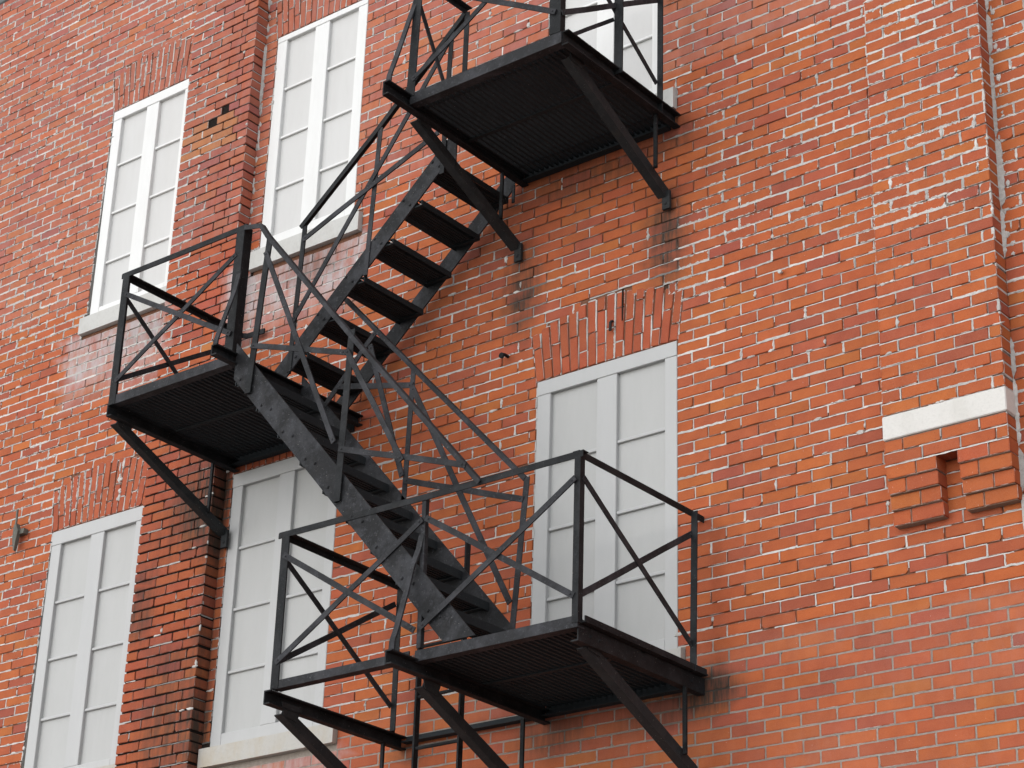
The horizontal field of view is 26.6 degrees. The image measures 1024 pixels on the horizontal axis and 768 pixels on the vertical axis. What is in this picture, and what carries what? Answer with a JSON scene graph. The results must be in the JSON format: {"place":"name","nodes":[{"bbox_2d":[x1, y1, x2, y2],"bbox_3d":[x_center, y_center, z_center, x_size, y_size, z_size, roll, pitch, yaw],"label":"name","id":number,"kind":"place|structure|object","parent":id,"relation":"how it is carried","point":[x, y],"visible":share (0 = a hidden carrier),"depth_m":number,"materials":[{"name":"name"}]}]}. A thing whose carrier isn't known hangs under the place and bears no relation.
{"place":"outdoors","nodes":[
{"label":"outdoors","id":0,"kind":"place"},
{"label":"ground","id":1,"kind":"structure","parent":0,"visible":0},
{"bbox_2d":[0,0,1023,767],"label":"brick building","id":2,"kind":"structure","parent":1,"relation":"on","point":[822,434],"depth_m":12.36,"materials":[{"name":"brick"}]},
{"bbox_2d":[12,509,27,551],"bbox_3d":[-3.425,1.022,15.094,0.097,0.310,0.080,-17,-31,35],"label":"shutter dog","id":3,"kind":"object","parent":2,"relation":"attached to","point":[18,532],"visible":1,"depth_m":15.06},
{"bbox_2d":[24,506,143,767],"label":"window","id":4,"kind":"structure","parent":2,"relation":"in","point":[76,712],"depth_m":14.29,"materials":[{"name":"grey paint"}]},
{"bbox_2d":[78,79,188,336],"bbox_3d":[-2.660,-1.290,15.613,0.975,1.854,0.115,-17,-31,35],"label":"window","id":5,"kind":"structure","parent":2,"relation":"in","point":[136,230],"depth_m":15.65,"materials":[{"name":"white paint"}]},
{"bbox_2d":[197,457,337,767],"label":"window","id":6,"kind":"structure","parent":2,"relation":"in","point":[270,500],"depth_m":13.26,"materials":[{"name":"grey paint"}]},
{"bbox_2d":[249,0,368,272],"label":"window","id":7,"kind":"structure","parent":2,"relation":"in","point":[315,131],"depth_m":14.65,"materials":[{"name":"white paint"}]},
{"bbox_2d":[106,0,707,767],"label":"fire escape","id":8,"kind":"object","parent":2,"relation":"attached to","point":[560,98],"visible":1,"depth_m":12.15,"materials":[{"name":"metal"}]},
{"bbox_2d":[411,542,470,767],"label":"drop ladder","id":9,"kind":"object","parent":8,"relation":"hanging from","point":[416,723],"visible":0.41,"depth_m":11.48,"materials":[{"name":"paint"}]},
{"bbox_2d":[499,352,509,357],"bbox_3d":[-0.037,-0.157,12.676,0.036,0.043,0.087,-17,-31,35],"label":"iron spike","id":10,"kind":"object","parent":2,"relation":"attached to","point":[502,355],"visible":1,"depth_m":12.65,"materials":[{"name":"black metal"}]},
{"bbox_2d":[531,341,684,658],"bbox_3d":[0.495,0.751,11.828,1.105,1.898,0.115,-17,-31,35],"label":"window","id":11,"kind":"structure","parent":2,"relation":"in","point":[622,411],"depth_m":11.87,"materials":[{"name":"grey paint"}]},
{"bbox_2d":[609,320,613,330],"bbox_3d":[0.567,-0.327,12.254,0.017,0.070,0.046,-17,-31,35],"label":"iron hook","id":12,"kind":"object","parent":2,"relation":"attached to","point":[610,325],"visible":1,"depth_m":12.24,"materials":[{"name":"black metal"}]},
{"bbox_2d":[549,0,676,109],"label":"window","id":13,"kind":"structure","parent":2,"relation":"in","point":[640,20],"depth_m":13.03,"materials":[{"name":"white paint"}]}
]}

